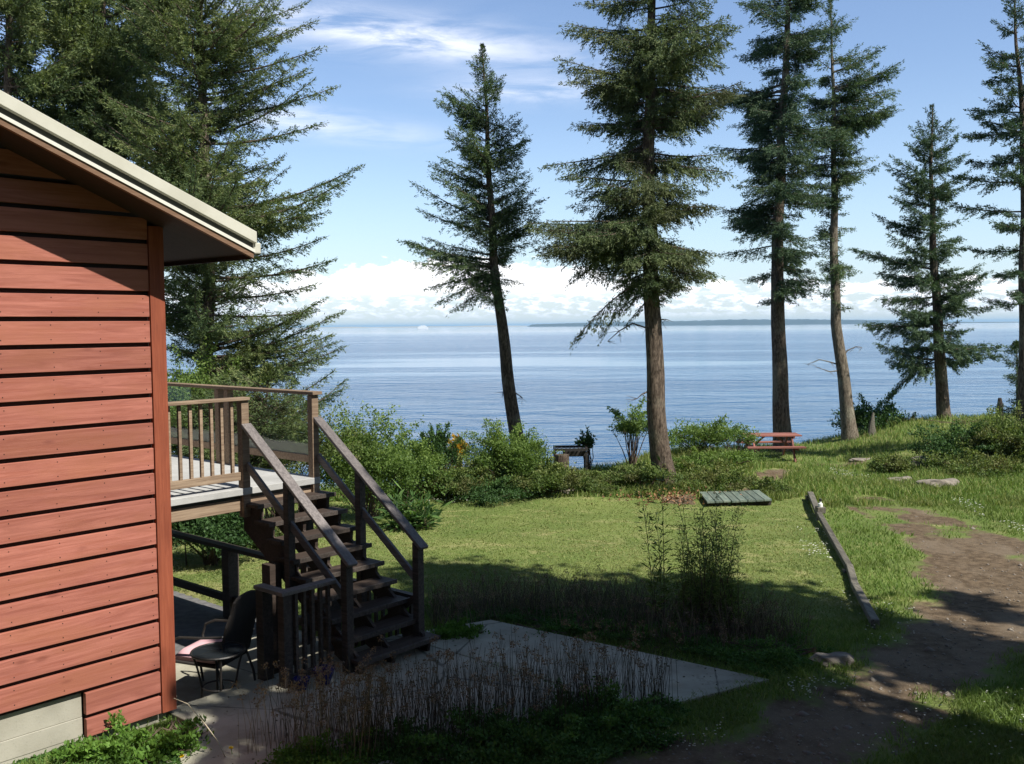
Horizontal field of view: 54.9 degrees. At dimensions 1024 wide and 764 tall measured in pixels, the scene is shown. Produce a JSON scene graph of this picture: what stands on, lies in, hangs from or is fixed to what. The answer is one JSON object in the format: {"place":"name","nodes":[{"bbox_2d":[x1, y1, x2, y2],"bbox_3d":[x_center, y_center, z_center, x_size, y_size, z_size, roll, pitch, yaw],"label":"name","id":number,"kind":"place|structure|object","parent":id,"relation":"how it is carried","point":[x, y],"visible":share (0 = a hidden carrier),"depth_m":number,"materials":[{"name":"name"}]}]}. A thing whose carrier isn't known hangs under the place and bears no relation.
{"place":"outdoors","nodes":[
{"label":"outdoors","id":0,"kind":"place"},
{"bbox_2d":[175,630,333,705],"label":"patio","id":1,"kind":"structure","parent":0,"point":[188,687],"depth_m":10.94,"materials":[{"name":"concrete"}]},
{"bbox_2d":[175,590,255,689],"bbox_3d":[-3.099,2.717,10.311,0.822,1.122,0.648,1,3,18],"label":"patio chair","id":2,"kind":"object","parent":1,"relation":"on","point":[239,626],"visible":0.62,"depth_m":10.14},
{"bbox_2d":[175,639,221,663],"bbox_3d":[-3.182,2.798,10.342,0.480,0.115,0.500,1,3,18],"label":"seat cushion","id":3,"kind":"object","parent":2,"relation":"on","point":[183,654],"visible":0.3,"depth_m":10.18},
{"bbox_2d":[190,641,245,697],"bbox_3d":[-2.910,2.987,9.782,0.540,0.664,0.540,-1,3,0],"label":"patio table","id":4,"kind":"object","parent":1,"relation":"on","point":[216,651],"visible":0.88,"depth_m":9.73,"materials":[{"name":"black metal"}]},
{"bbox_2d":[253,578,336,688],"bbox_3d":[-2.179,2.658,9.966,0.480,1.280,0.670,2,4,41],"label":"patio railing","id":5,"kind":"object","parent":1,"relation":"on","point":[264,592],"visible":0.86,"depth_m":9.80,"materials":[{"name":"brown wood"}]},
{"bbox_2d":[241,416,440,673],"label":"staircase","id":6,"kind":"structure","parent":1,"relation":"on","point":[283,557],"depth_m":10.74,"materials":[{"name":"brown wood"}]},
{"bbox_2d":[353,578,412,645],"bbox_3d":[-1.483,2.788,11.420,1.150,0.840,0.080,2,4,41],"label":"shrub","id":7,"kind":"object","parent":1,"relation":"on","point":[407,594],"visible":0.09,"depth_m":11.35,"materials":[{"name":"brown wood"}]},
{"bbox_2d":[148,635,555,763],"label":"concrete patio","id":8,"kind":"structure","parent":0,"point":[224,727],"depth_m":9.15,"materials":[{"name":"concrete"}]},
{"bbox_2d":[174,698,225,756],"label":"grass stem","id":9,"kind":"object","parent":8,"relation":"on","point":[206,726],"visible":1,"depth_m":8.07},
{"bbox_2d":[293,675,309,690],"bbox_3d":[-2.047,2.933,9.583,0.168,0.112,0.168,-1,3,0],"label":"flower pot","id":10,"kind":"object","parent":8,"relation":"on","point":[297,680],"visible":0.55,"depth_m":9.55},
{"bbox_2d":[312,664,334,684],"bbox_3d":[-1.859,2.904,9.736,0.224,0.150,0.224,-1,3,0],"label":"flower pot","id":11,"kind":"object","parent":8,"relation":"on","point":[329,674],"visible":0.46,"depth_m":9.69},
{"bbox_2d":[179,625,755,763],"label":"leaf litter","id":12,"kind":"object","parent":8,"relation":"on","point":[460,681],"visible":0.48,"depth_m":9.85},
{"bbox_2d":[280,325,526,328],"bbox_3d":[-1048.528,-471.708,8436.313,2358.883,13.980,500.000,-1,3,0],"label":"shore","id":13,"kind":"structure","parent":0,"point":[417,326],"depth_m":8241.03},
{"bbox_2d":[0,0,1023,327],"label":"sky","id":14,"kind":"structure","parent":0,"point":[390,59],"materials":[{"name":"blue"}]},
{"bbox_2d":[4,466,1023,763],"bbox_3d":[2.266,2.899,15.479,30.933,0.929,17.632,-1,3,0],"label":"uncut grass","id":15,"kind":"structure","parent":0,"point":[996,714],"depth_m":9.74,"materials":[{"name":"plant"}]},
{"bbox_2d":[137,415,1023,763],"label":"lawn ground","id":16,"kind":"structure","parent":0,"point":[585,545],"depth_m":16.57,"materials":[{"name":"plant"}]},
{"bbox_2d":[0,0,114,123],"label":"fir tree","id":17,"kind":"object","parent":16,"relation":"on","point":[41,87],"visible":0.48,"depth_m":20.14,"materials":[{"name":"green plant"}]},
{"bbox_2d":[12,727,182,763],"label":"ground cover plants","id":18,"kind":"object","parent":16,"relation":"on","point":[173,759],"depth_m":8.03,"materials":[{"name":"green plant"}]},
{"bbox_2d":[0,0,216,337],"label":"fir tree","id":19,"kind":"object","parent":16,"relation":"on","point":[86,22],"visible":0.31,"depth_m":20.96,"materials":[{"name":"green plant"}]},
{"bbox_2d":[0,90,260,763],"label":"house","id":20,"kind":"structure","parent":16,"relation":"on","point":[95,239],"depth_m":8.27,"materials":[{"name":"red"}]},
{"bbox_2d":[49,709,213,763],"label":"ground cover plant","id":21,"kind":"object","parent":16,"relation":"on","point":[136,742],"visible":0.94,"depth_m":8.07,"materials":[{"name":"green plant"}]},
{"bbox_2d":[160,716,207,740],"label":"ground cover plant","id":22,"kind":"object","parent":16,"relation":"on","point":[174,727],"visible":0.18,"depth_m":8.63,"materials":[{"name":"green plant"}]},
{"bbox_2d":[173,591,255,654],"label":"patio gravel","id":23,"kind":"structure","parent":16,"relation":"on","point":[192,615],"depth_m":13.06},
{"bbox_2d":[172,530,340,651],"bbox_3d":[-3.764,2.678,13.152,4.430,1.000,0.160,2,4,41],"label":"patio railing","id":24,"kind":"object","parent":23,"relation":"on","point":[228,594],"visible":0.26,"depth_m":13.10,"materials":[{"name":"brown wood"}]},
{"bbox_2d":[167,334,272,457],"bbox_3d":[-6.059,0.981,18.480,3.325,3.810,2.634,-2,3,-19],"label":"shrub","id":25,"kind":"object","parent":16,"relation":"on","point":[180,393],"visible":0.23,"depth_m":18.21,"materials":[{"name":"green plant"}]},
{"bbox_2d":[75,0,365,454],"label":"fir tree","id":26,"kind":"object","parent":16,"relation":"on","point":[227,41],"visible":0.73,"depth_m":19.07,"materials":[{"name":"green plant"}]},
{"bbox_2d":[171,511,278,565],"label":"shrub","id":27,"kind":"object","parent":16,"relation":"on","point":[227,528],"visible":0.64,"depth_m":15.54,"materials":[{"name":"green plant"}]},
{"bbox_2d":[167,382,321,644],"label":"deck","id":28,"kind":"structure","parent":16,"relation":"on","point":[201,486],"depth_m":11.05,"materials":[{"name":"brown wood"}]},
{"bbox_2d":[171,361,324,518],"bbox_3d":[-4.859,1.383,17.579,3.088,3.494,2.670,-1,3,0],"label":"bush","id":29,"kind":"object","parent":16,"relation":"on","point":[261,412],"visible":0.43,"depth_m":17.43,"materials":[{"name":"green plant"}]},
{"bbox_2d":[211,511,295,550],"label":"shrub","id":30,"kind":"object","parent":16,"relation":"on","point":[254,547],"visible":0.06,"depth_m":16.76,"materials":[{"name":"green plant"}]},
{"bbox_2d":[203,372,370,530],"bbox_3d":[-4.419,1.350,18.680,3.559,3.087,2.625,-1,3,0],"label":"shrub","id":31,"kind":"object","parent":16,"relation":"on","point":[323,449],"visible":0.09,"depth_m":18.64,"materials":[{"name":"green plant"}]},
{"bbox_2d":[235,656,391,763],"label":"pale dry stalks","id":32,"kind":"object","parent":16,"relation":"on","point":[299,733],"visible":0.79,"depth_m":8.11,"materials":[{"name":"plant"}]},
{"bbox_2d":[231,656,392,726],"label":"seed heads","id":33,"kind":"object","parent":32,"relation":"attached to","point":[329,685],"visible":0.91,"depth_m":8.10,"materials":[{"name":"plant"}]},
{"bbox_2d":[257,726,389,763],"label":"ground cover plant","id":34,"kind":"object","parent":16,"relation":"on","point":[290,755],"visible":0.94,"depth_m":7.95,"materials":[{"name":"green plant"}]},
{"bbox_2d":[301,400,448,520],"bbox_3d":[-2.837,1.597,19.704,2.618,2.486,2.782,-3,4,-39],"label":"shrub","id":35,"kind":"object","parent":16,"relation":"on","point":[386,465],"visible":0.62,"depth_m":19.41,"materials":[{"name":"green plant"}]},
{"bbox_2d":[295,470,510,503],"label":"bank grass","id":36,"kind":"structure","parent":16,"relation":"on","point":[431,490],"depth_m":21.94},
{"bbox_2d":[350,716,468,763],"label":"ground cover plant","id":37,"kind":"object","parent":16,"relation":"on","point":[408,757],"visible":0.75,"depth_m":8.05,"materials":[{"name":"green plant"}]},
{"bbox_2d":[372,480,453,532],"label":"bush","id":38,"kind":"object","parent":16,"relation":"on","point":[415,516],"depth_m":18.63,"materials":[{"name":"green plant"}]},
{"bbox_2d":[386,424,453,503],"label":"shrub","id":39,"kind":"object","parent":16,"relation":"on","point":[416,447],"visible":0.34,"depth_m":21.48,"materials":[{"name":"green plant"}]},
{"bbox_2d":[409,421,462,484],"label":"shrub","id":40,"kind":"object","parent":16,"relation":"on","point":[439,440],"visible":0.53,"depth_m":22.22,"materials":[{"name":"green plant"}]},
{"bbox_2d":[427,441,458,489],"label":"shrub","id":41,"kind":"object","parent":16,"relation":"on","point":[448,447],"visible":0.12,"depth_m":22.25,"materials":[{"name":"green plant"}]},
{"bbox_2d":[425,616,489,639],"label":"ground cover plant","id":42,"kind":"object","parent":16,"relation":"on","point":[455,629],"visible":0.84,"depth_m":11.20,"materials":[{"name":"green plant"}]},
{"bbox_2d":[448,434,468,466],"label":"broom bush","id":43,"kind":"object","parent":16,"relation":"on","point":[458,445],"visible":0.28,"depth_m":23.02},
{"bbox_2d":[420,453,499,496],"bbox_3d":[-1.147,2.096,21.974,1.955,1.071,1.870,-1,3,0],"label":"bramble patch","id":44,"kind":"object","parent":16,"relation":"on","point":[454,483],"visible":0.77,"depth_m":21.76,"materials":[{"name":"green plant"}]},
{"bbox_2d":[243,691,690,763],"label":"bed ground cover","id":45,"kind":"object","parent":16,"relation":"on","point":[597,754],"visible":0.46,"depth_m":8.13,"materials":[{"name":"green plant"}]},
{"bbox_2d":[258,621,678,760],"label":"dry stalks","id":46,"kind":"object","parent":16,"relation":"on","point":[434,715],"visible":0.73,"depth_m":8.67,"materials":[{"name":"plant"}]},
{"bbox_2d":[285,619,682,725],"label":"seed heads","id":47,"kind":"object","parent":46,"relation":"attached to","point":[492,657],"visible":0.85,"depth_m":8.64,"materials":[{"name":"plant"}]},
{"bbox_2d":[396,43,549,444],"bbox_3d":[-0.951,-2.594,24.948,3.890,11.764,3.000,-1,3,0],"label":"fir tree","id":48,"kind":"object","parent":16,"relation":"on","point":[502,220],"visible":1,"depth_m":24.60,"materials":[{"name":"green plant"}]},
{"bbox_2d":[384,702,589,763],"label":"ground cover plant","id":49,"kind":"object","parent":16,"relation":"on","point":[520,736],"visible":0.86,"depth_m":8.16,"materials":[{"name":"green plant"}]},
{"bbox_2d":[437,473,553,505],"bbox_3d":[-0.350,2.318,21.798,2.594,0.704,2.191,-1,3,0],"label":"bramble patch","id":50,"kind":"object","parent":16,"relation":"on","point":[481,495],"visible":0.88,"depth_m":21.42,"materials":[{"name":"green plant"}]},
{"bbox_2d":[452,417,564,482],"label":"shrub","id":51,"kind":"object","parent":16,"relation":"on","point":[502,454],"visible":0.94,"depth_m":22.20,"materials":[{"name":"green plant"}]},
{"bbox_2d":[495,453,600,496],"bbox_3d":[0.811,2.091,22.181,2.381,0.988,1.808,-1,3,0],"label":"bramble patch","id":52,"kind":"object","parent":16,"relation":"on","point":[550,475],"visible":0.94,"depth_m":21.82,"materials":[{"name":"green plant"}]},
{"bbox_2d":[555,454,568,468],"bbox_3d":[1.171,2.117,23.068,0.424,0.847,0.414,-1,3,0],"label":"tree stump","id":53,"kind":"object","parent":16,"relation":"on","point":[561,458],"visible":0.19,"depth_m":22.90,"materials":[{"name":"brown wood"}]},
{"bbox_2d":[563,487,573,494],"bbox_3d":[1.262,2.488,22.235,0.412,0.201,0.308,-5,6,-56],"label":"rock","id":54,"kind":"object","parent":16,"relation":"on","point":[567,490],"visible":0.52,"depth_m":22.09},
{"bbox_2d":[553,445,587,473],"bbox_3d":[1.406,1.983,23.755,0.810,0.841,0.650,-1,3,0],"label":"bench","id":55,"kind":"object","parent":16,"relation":"on","point":[574,450],"visible":0.82,"depth_m":23.69,"materials":[{"name":"wood"}]},
{"bbox_2d":[514,613,633,641],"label":"ground cover plant","id":56,"kind":"object","parent":16,"relation":"on","point":[557,629],"visible":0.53,"depth_m":11.44,"materials":[{"name":"green plant"}]},
{"bbox_2d":[574,425,597,468],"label":"shrub","id":57,"kind":"object","parent":16,"relation":"on","point":[588,441],"visible":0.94,"depth_m":23.89,"materials":[{"name":"green plant"}]},
{"bbox_2d":[578,478,621,493],"bbox_3d":[1.948,2.366,22.183,0.876,0.368,1.115,-3,4,-38],"label":"bramble patch","id":58,"kind":"object","parent":16,"relation":"on","point":[604,486],"visible":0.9,"depth_m":22.02,"materials":[{"name":"green plant"}]},
{"bbox_2d":[518,674,686,761],"bbox_3d":[0.733,2.907,8.720,1.732,0.454,1.367,-1,3,0],"label":"ground cover plant","id":59,"kind":"object","parent":16,"relation":"on","point":[608,715],"visible":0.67,"depth_m":8.54,"materials":[{"name":"green plant"}]},
{"bbox_2d":[579,468,626,485],"bbox_3d":[2.109,2.187,23.018,1.542,0.428,1.448,2,4,34],"label":"bramble patch","id":60,"kind":"object","parent":16,"relation":"on","point":[598,474],"visible":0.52,"depth_m":22.70,"materials":[{"name":"green plant"}]},
{"bbox_2d":[424,563,816,651],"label":"dry bed stalks","id":61,"kind":"object","parent":16,"relation":"on","point":[753,616],"visible":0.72,"depth_m":11.99,"materials":[{"name":"plant"}]},
{"bbox_2d":[430,564,813,642],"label":"seed heads","id":62,"kind":"object","parent":61,"relation":"attached to","point":[584,587],"visible":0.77,"depth_m":12.18,"materials":[{"name":"plant"}]},
{"bbox_2d":[435,606,815,676],"bbox_3d":[1.280,2.864,11.384,4.385,0.315,1.878,1,4,23],"label":"border ground cover","id":63,"kind":"object","parent":16,"relation":"on","point":[709,647],"visible":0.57,"depth_m":10.78,"materials":[{"name":"green plant"}]},
{"bbox_2d":[607,395,647,464],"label":"shrub","id":64,"kind":"object","parent":16,"relation":"on","point":[634,425],"visible":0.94,"depth_m":23.63,"materials":[{"name":"green plant"}]},
{"bbox_2d":[518,0,750,485],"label":"fir tree","id":65,"kind":"object","parent":16,"relation":"on","point":[623,235],"visible":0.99,"depth_m":21.96,"materials":[{"name":"green plant"}]},
{"bbox_2d":[607,461,688,488],"bbox_3d":[3.071,2.118,22.498,1.890,0.731,1.581,-1,3,0],"label":"bramble patch","id":66,"kind":"object","parent":16,"relation":"on","point":[626,473],"visible":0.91,"depth_m":22.27,"materials":[{"name":"green plant"}]},
{"bbox_2d":[631,455,675,621],"bbox_3d":[1.740,1.933,11.982,0.475,2.177,0.601,-2,4,-31],"label":"bamboo","id":67,"kind":"object","parent":16,"relation":"on","point":[655,582],"visible":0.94,"depth_m":11.95,"materials":[{"name":"green plant"}]},
{"bbox_2d":[591,481,741,506],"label":"fallen leaves","id":68,"kind":"object","parent":16,"relation":"on","point":[669,495],"visible":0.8,"depth_m":21.59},
{"bbox_2d":[336,413,1023,507],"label":"shore grass","id":69,"kind":"structure","parent":16,"relation":"on","point":[818,475],"depth_m":23.82,"materials":[{"name":"plant"}]},
{"bbox_2d":[616,620,746,660],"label":"ground cover plant","id":70,"kind":"object","parent":16,"relation":"on","point":[663,639],"visible":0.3,"depth_m":11.05,"materials":[{"name":"green plant"}]},
{"bbox_2d":[671,446,725,470],"bbox_3d":[4.375,1.860,23.492,1.565,0.690,1.197,-1,3,0],"label":"bramble patch","id":71,"kind":"object","parent":16,"relation":"on","point":[699,460],"visible":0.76,"depth_m":23.39,"materials":[{"name":"green plant"}]},
{"bbox_2d":[667,413,746,452],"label":"shrub","id":72,"kind":"object","parent":16,"relation":"on","point":[715,434],"visible":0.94,"depth_m":24.71,"materials":[{"name":"green plant"}]},
{"bbox_2d":[669,491,752,632],"bbox_3d":[2.338,2.148,11.731,1.086,1.746,1.013,-1,3,-14],"label":"bamboo","id":73,"kind":"object","parent":16,"relation":"on","point":[715,588],"visible":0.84,"depth_m":11.63,"materials":[{"name":"green plant"}]},
{"bbox_2d":[674,458,761,492],"bbox_3d":[4.590,2.142,22.555,2.227,0.817,1.963,1,3,17],"label":"bramble patch","id":74,"kind":"object","parent":16,"relation":"on","point":[717,472],"visible":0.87,"depth_m":22.50,"materials":[{"name":"green plant"}]},
{"bbox_2d":[433,469,1023,753],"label":"daisies","id":75,"kind":"object","parent":16,"relation":"on","point":[871,633],"visible":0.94,"depth_m":9.59,"materials":[{"name":"white plant"}]},
{"bbox_2d":[700,490,771,505],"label":"wooden platform","id":76,"kind":"structure","parent":16,"relation":"on","point":[757,497],"depth_m":21.09,"materials":[{"name":"grey wood"}]},
{"bbox_2d":[698,445,780,463],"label":"shrub","id":77,"kind":"object","parent":16,"relation":"on","point":[740,455],"visible":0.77,"depth_m":24.14,"materials":[{"name":"green plant"}]},
{"bbox_2d":[719,423,761,451],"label":"shrub","id":78,"kind":"object","parent":16,"relation":"on","point":[746,440],"visible":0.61,"depth_m":26.63,"materials":[{"name":"green plant"}]},
{"bbox_2d":[735,432,806,461],"bbox_3d":[7.794,1.974,29.768,1.720,0.808,1.648,-1,3,0],"label":"picnic table","id":79,"kind":"object","parent":16,"relation":"on","point":[792,435],"visible":0.67,"depth_m":29.38,"materials":[{"name":"wood"}]},
{"bbox_2d":[748,475,793,493],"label":"shrub","id":80,"kind":"object","parent":16,"relation":"on","point":[769,483],"visible":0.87,"depth_m":22.20,"materials":[{"name":"green plant"}]},
{"bbox_2d":[711,628,838,662],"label":"green clump","id":81,"kind":"object","parent":16,"relation":"on","point":[791,642],"visible":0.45,"depth_m":10.56,"materials":[{"name":"green plant"}]},
{"bbox_2d":[703,0,855,451],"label":"fir tree","id":82,"kind":"object","parent":16,"relation":"on","point":[766,117],"visible":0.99,"depth_m":31.00,"materials":[{"name":"green plant"}]},
{"bbox_2d":[617,499,1023,763],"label":"pebbles","id":83,"kind":"object","parent":16,"relation":"on","point":[871,679],"visible":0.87,"depth_m":9.40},
{"bbox_2d":[808,652,854,667],"bbox_3d":[3.369,2.944,10.343,0.536,0.205,0.308,-1,3,-13],"label":"rock","id":84,"kind":"object","parent":16,"relation":"on","point":[840,658],"visible":0.65,"depth_m":10.25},
{"bbox_2d":[805,491,879,629],"bbox_3d":[5.479,2.777,16.789,0.201,0.345,10.004,0,3,12],"label":"timber rail","id":85,"kind":"object","parent":16,"relation":"on","point":[865,605],"visible":0.94,"depth_m":14.85,"materials":[{"name":"wood"}]},
{"bbox_2d":[815,506,825,513],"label":"timber block","id":86,"kind":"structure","parent":85,"relation":"on","point":[821,509],"depth_m":19.15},
{"bbox_2d":[794,0,904,441],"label":"fir tree","id":87,"kind":"object","parent":16,"relation":"on","point":[854,119],"visible":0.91,"depth_m":31.97,"materials":[{"name":"green plant"}]},
{"bbox_2d":[850,458,869,461],"bbox_3d":[10.274,2.295,28.960,0.733,0.118,0.342,-1,3,-2],"label":"rock","id":88,"kind":"object","parent":16,"relation":"on","point":[857,459],"visible":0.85,"depth_m":28.85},
{"bbox_2d":[827,387,915,434],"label":"shrub","id":89,"kind":"object","parent":16,"relation":"on","point":[863,413],"visible":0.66,"depth_m":33.27,"materials":[{"name":"green plant"}]},
{"bbox_2d":[868,412,875,435],"bbox_3d":[11.817,1.416,32.354,0.324,0.846,0.318,-1,3,0],"label":"tree snag","id":90,"kind":"object","parent":16,"relation":"on","point":[871,428],"visible":0.79,"depth_m":32.27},
{"bbox_2d":[863,451,918,472],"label":"shrub","id":91,"kind":"object","parent":16,"relation":"on","point":[886,462],"visible":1,"depth_m":25.98,"materials":[{"name":"green plant"}]},
{"bbox_2d":[887,476,911,481],"bbox_3d":[9.605,2.452,24.360,0.732,0.235,0.422,-2,3,-17],"label":"rock","id":92,"kind":"object","parent":16,"relation":"on","point":[908,477],"visible":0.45,"depth_m":24.26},
{"bbox_2d":[890,412,925,424],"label":"shrub","id":93,"kind":"object","parent":16,"relation":"on","point":[913,415],"visible":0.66,"depth_m":33.24,"materials":[{"name":"green plant"}]},
{"bbox_2d":[847,104,1008,418],"bbox_3d":[13.906,-3.681,32.669,4.619,11.041,4.645,-3,4,-34],"label":"fir tree","id":94,"kind":"object","parent":16,"relation":"on","point":[935,255],"visible":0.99,"depth_m":32.53,"materials":[{"name":"green plant"}]},
{"bbox_2d":[911,456,946,466],"bbox_3d":[11.638,2.183,26.800,1.725,0.470,0.633,-1,3,-15],"label":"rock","id":95,"kind":"object","parent":16,"relation":"on","point":[917,463],"visible":0.18,"depth_m":26.58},
{"bbox_2d":[915,478,959,486],"bbox_3d":[10.102,2.473,23.280,1.100,0.392,0.617,-1,3,-8],"label":"rock","id":96,"kind":"object","parent":16,"relation":"on","point":[948,481],"visible":0.46,"depth_m":23.11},
{"bbox_2d":[913,418,983,424],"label":"shrub","id":97,"kind":"object","parent":16,"relation":"on","point":[962,421],"visible":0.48,"depth_m":31.72,"materials":[{"name":"green plant"}]},
{"bbox_2d":[902,419,1013,466],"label":"shrub","id":98,"kind":"object","parent":16,"relation":"on","point":[941,442],"visible":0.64,"depth_m":26.43,"materials":[{"name":"green plant"}]},
{"bbox_2d":[905,445,1023,478],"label":"shrub","id":99,"kind":"object","parent":16,"relation":"on","point":[980,465],"visible":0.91,"depth_m":25.02,"materials":[{"name":"green plant"}]},
{"bbox_2d":[943,400,1023,461],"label":"shrub","id":100,"kind":"object","parent":16,"relation":"on","point":[1006,436],"visible":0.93,"depth_m":25.76,"materials":[{"name":"green plant"}]},
{"bbox_2d":[944,0,1023,425],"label":"fir tree","id":101,"kind":"object","parent":16,"relation":"on","point":[993,63],"visible":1,"depth_m":26.80,"materials":[{"name":"green plant"}]},
{"bbox_2d":[977,412,993,427],"bbox_3d":[14.027,1.206,29.109,0.651,0.708,0.589,-3,4,-32],"label":"sapling","id":102,"kind":"object","parent":16,"relation":"on","point":[985,418],"visible":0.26,"depth_m":29.10,"materials":[{"name":"green plant"}]},
{"bbox_2d":[996,398,1003,426],"bbox_3d":[14.198,1.079,28.727,0.242,1.237,0.242,-1,3,0],"label":"tree snag","id":103,"kind":"object","parent":16,"relation":"on","point":[1000,401],"visible":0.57,"depth_m":28.63,"materials":[{"name":"brown wood"}]},
{"bbox_2d":[994,339,1018,422],"bbox_3d":[14.360,0.342,28.098,1.118,3.132,1.612,-1,3,0],"label":"young fir","id":104,"kind":"object","parent":16,"relation":"on","point":[1012,378],"visible":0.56,"depth_m":27.98,"materials":[{"name":"green plant"}]},
{"bbox_2d":[396,620,768,724],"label":"concrete path","id":105,"kind":"structure","parent":0,"point":[698,682],"depth_m":10.26,"materials":[{"name":"concrete"}]},
{"bbox_2d":[166,321,1018,488],"bbox_3d":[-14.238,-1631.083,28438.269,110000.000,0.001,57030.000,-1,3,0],"label":"sea","id":106,"kind":"structure","parent":0,"point":[434,376],"depth_m":247.20,"materials":[{"name":"liquid"}]},
{"bbox_2d":[527,319,1018,326],"bbox_3d":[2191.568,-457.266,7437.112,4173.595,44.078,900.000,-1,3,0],"label":"headland","id":107,"kind":"structure","parent":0,"point":[751,322],"depth_m":7080.67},
{"bbox_2d":[590,461,1023,763],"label":"dirt driveway","id":108,"kind":"structure","parent":0,"point":[1000,620],"depth_m":10.32,"materials":[{"name":"soil"}]},
{"bbox_2d":[858,462,1023,526],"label":"meadow grass","id":109,"kind":"structure","parent":0,"point":[997,515],"depth_m":21.68,"materials":[{"name":"plant"}]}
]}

